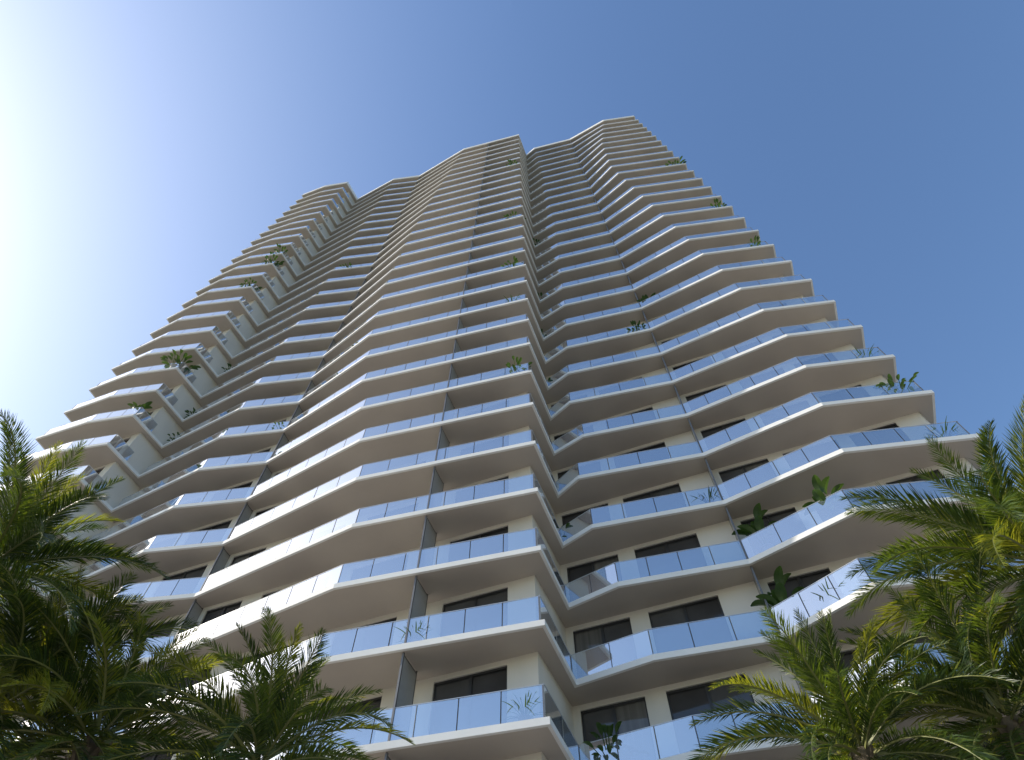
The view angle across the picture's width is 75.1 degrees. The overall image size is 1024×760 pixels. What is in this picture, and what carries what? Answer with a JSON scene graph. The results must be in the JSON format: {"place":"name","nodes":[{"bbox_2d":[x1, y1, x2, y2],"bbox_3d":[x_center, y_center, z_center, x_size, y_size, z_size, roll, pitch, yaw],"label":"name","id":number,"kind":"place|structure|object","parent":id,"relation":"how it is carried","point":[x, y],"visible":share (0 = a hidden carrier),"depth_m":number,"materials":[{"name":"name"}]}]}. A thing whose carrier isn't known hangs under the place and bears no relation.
{"place":"outdoors","nodes":[
{"label":"outdoors","id":0,"kind":"place"},
{"bbox_2d":[0,0,1023,482],"label":"sky","id":1,"kind":"structure","parent":0,"point":[877,146],"materials":[{"name":"blue"}]},
{"label":"ground","id":2,"kind":"structure","parent":0,"visible":0},
{"bbox_2d":[0,409,172,730],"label":"palm tree","id":3,"kind":"object","parent":2,"relation":"on","point":[30,519],"visible":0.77,"depth_m":14.84,"materials":[{"name":"green plant"}]},
{"bbox_2d":[0,555,201,759],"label":"palm tree","id":4,"kind":"object","parent":2,"relation":"on","point":[19,619],"visible":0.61,"depth_m":13.42,"materials":[{"name":"green plant"}]},
{"bbox_2d":[0,581,252,759],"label":"palm tree","id":5,"kind":"object","parent":2,"relation":"on","point":[112,718],"visible":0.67,"depth_m":13.37,"materials":[{"name":"green plant"}]},
{"bbox_2d":[72,604,414,759],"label":"palm tree","id":6,"kind":"object","parent":2,"relation":"on","point":[270,718],"visible":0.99,"depth_m":12.38,"materials":[{"name":"green plant"}]},
{"bbox_2d":[0,116,1023,759],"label":"residential tower","id":7,"kind":"structure","parent":2,"relation":"on","point":[434,464],"depth_m":31.59,"materials":[{"name":"white paint"}]},
{"bbox_2d":[128,401,151,414],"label":"potted plant","id":8,"kind":"object","parent":7,"relation":"on","point":[146,405],"visible":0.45,"depth_m":44.70,"materials":[{"name":"green plant"}]},
{"bbox_2d":[160,349,200,369],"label":"potted plant","id":9,"kind":"object","parent":7,"relation":"on","point":[164,358],"visible":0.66,"depth_m":49.98,"materials":[{"name":"green plant"}]},
{"bbox_2d":[184,407,199,418],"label":"potted plant","id":10,"kind":"object","parent":7,"relation":"on","point":[193,411],"visible":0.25,"depth_m":47.94,"materials":[{"name":"green plant"}]},
{"bbox_2d":[221,363,234,371],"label":"potted plant","id":11,"kind":"object","parent":7,"relation":"on","point":[230,365],"visible":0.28,"depth_m":53.28,"materials":[{"name":"green plant"}]},
{"bbox_2d":[240,277,261,289],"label":"potted plant","id":12,"kind":"object","parent":7,"relation":"on","point":[246,280],"visible":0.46,"depth_m":63.73,"materials":[{"name":"green plant"}]},
{"bbox_2d":[261,251,284,264],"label":"potted plant","id":13,"kind":"object","parent":7,"relation":"on","point":[270,260],"visible":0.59,"depth_m":69.39,"materials":[{"name":"green plant"}]},
{"bbox_2d":[272,243,287,252],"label":"potted plant","id":14,"kind":"object","parent":7,"relation":"on","point":[278,250],"visible":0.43,"depth_m":71.99,"materials":[{"name":"green plant"}]},
{"bbox_2d":[393,621,427,632],"bbox_3d":[-3.208,8.407,21.607,1.430,0.972,1.409,-20,-62,11],"label":"potted plant","id":15,"kind":"object","parent":7,"relation":"on","point":[412,626],"visible":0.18,"depth_m":21.50,"materials":[{"name":"green plant"}]},
{"bbox_2d":[501,256,522,267],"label":"potted plant","id":16,"kind":"object","parent":7,"relation":"on","point":[515,261],"visible":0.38,"depth_m":49.23,"materials":[{"name":"green plant"}]},
{"bbox_2d":[503,211,525,218],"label":"potted plant","id":17,"kind":"object","parent":7,"relation":"on","point":[507,215],"visible":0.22,"depth_m":60.54,"materials":[{"name":"green plant"}]},
{"bbox_2d":[506,356,532,369],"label":"potted plant","id":18,"kind":"object","parent":7,"relation":"on","point":[508,365],"visible":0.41,"depth_m":35.26,"materials":[{"name":"green plant"}]},
{"bbox_2d":[502,692,545,714],"bbox_3d":[0.287,9.227,18.395,1.400,0.972,1.382,-27,-64,14],"label":"potted plant","id":19,"kind":"object","parent":7,"relation":"on","point":[525,701],"visible":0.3,"depth_m":18.30,"materials":[{"name":"green plant"}]},
{"bbox_2d":[583,721,621,759],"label":"potted plant","id":20,"kind":"object","parent":7,"relation":"on","point":[607,729],"visible":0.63,"depth_m":19.73,"materials":[{"name":"green plant"}]},
{"bbox_2d":[626,320,645,329],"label":"potted plant","id":21,"kind":"object","parent":7,"relation":"on","point":[632,322],"visible":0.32,"depth_m":41.02,"materials":[{"name":"green plant"}]},
{"bbox_2d":[637,293,654,301],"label":"potted plant","id":22,"kind":"object","parent":7,"relation":"on","point":[644,298],"visible":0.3,"depth_m":44.14,"materials":[{"name":"green plant"}]},
{"bbox_2d":[665,156,686,164],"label":"potted plant","id":23,"kind":"object","parent":7,"relation":"on","point":[683,161],"visible":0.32,"depth_m":67.60,"materials":[{"name":"green plant"}]},
{"bbox_2d":[692,486,718,497],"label":"potted plant","id":24,"kind":"object","parent":7,"relation":"on","point":[709,491],"visible":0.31,"depth_m":26.92,"materials":[{"name":"green plant"}]},
{"bbox_2d":[710,198,726,207],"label":"potted plant","id":25,"kind":"object","parent":7,"relation":"on","point":[718,204],"visible":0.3,"depth_m":53.38,"materials":[{"name":"green plant"}]},
{"bbox_2d":[732,503,776,535],"bbox_3d":[9.210,5.724,24.519,1.589,2.283,1.347,9,-61,-5],"label":"potted plant","id":26,"kind":"object","parent":7,"relation":"on","point":[756,524],"visible":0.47,"depth_m":24.84,"materials":[{"name":"green plant"}]},
{"bbox_2d":[750,235,760,245],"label":"potted plant","id":27,"kind":"object","parent":7,"relation":"on","point":[755,238],"visible":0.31,"depth_m":44.92,"materials":[{"name":"green plant"}]},
{"bbox_2d":[750,566,804,607],"bbox_3d":[8.959,7.410,21.797,1.676,2.283,1.543,4,-61,-2],"label":"potted plant","id":28,"kind":"object","parent":7,"relation":"on","point":[779,593],"visible":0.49,"depth_m":22.13,"materials":[{"name":"green plant"}]},
{"bbox_2d":[802,475,843,509],"bbox_3d":[11.244,4.448,23.652,1.613,2.030,1.408,-21,-63,11],"label":"potted plant","id":29,"kind":"object","parent":7,"relation":"on","point":[819,486],"visible":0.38,"depth_m":24.04,"materials":[{"name":"green plant"}]},
{"bbox_2d":[804,578,842,600],"bbox_3d":[10.027,6.843,20.723,1.488,0.972,1.510,15,-62,-8],"label":"potted plant","id":30,"kind":"object","parent":7,"relation":"on","point":[825,588],"visible":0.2,"depth_m":20.70,"materials":[{"name":"green plant"}]},
{"bbox_2d":[855,344,877,354],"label":"potted plant","id":31,"kind":"object","parent":7,"relation":"on","point":[863,350],"visible":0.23,"depth_m":30.96,"materials":[{"name":"green plant"}]},
{"bbox_2d":[876,372,918,394],"bbox_3d":[16.580,0.534,28.489,2.137,1.505,1.620,-39,-68,20],"label":"potted plant","id":32,"kind":"object","parent":7,"relation":"on","point":[890,380],"visible":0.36,"depth_m":28.42,"materials":[{"name":"green plant"}]},
{"bbox_2d":[930,416,958,436],"bbox_3d":[16.615,2.309,25.566,1.574,1.070,1.556,33,-66,-17],"label":"potted plant","id":33,"kind":"object","parent":7,"relation":"on","point":[945,426],"visible":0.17,"depth_m":25.43,"materials":[{"name":"green plant"}]},
{"bbox_2d":[687,605,1023,759],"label":"palm tree","id":34,"kind":"object","parent":2,"relation":"on","point":[840,709],"visible":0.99,"depth_m":12.52,"materials":[{"name":"green plant"}]},
{"bbox_2d":[838,531,1023,759],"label":"palm tree","id":35,"kind":"object","parent":2,"relation":"on","point":[1009,726],"visible":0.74,"depth_m":12.64,"materials":[{"name":"green plant"}]},
{"bbox_2d":[839,393,1023,758],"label":"palm tree","id":36,"kind":"object","parent":2,"relation":"on","point":[1002,525],"visible":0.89,"depth_m":14.44,"materials":[{"name":"green plant"}]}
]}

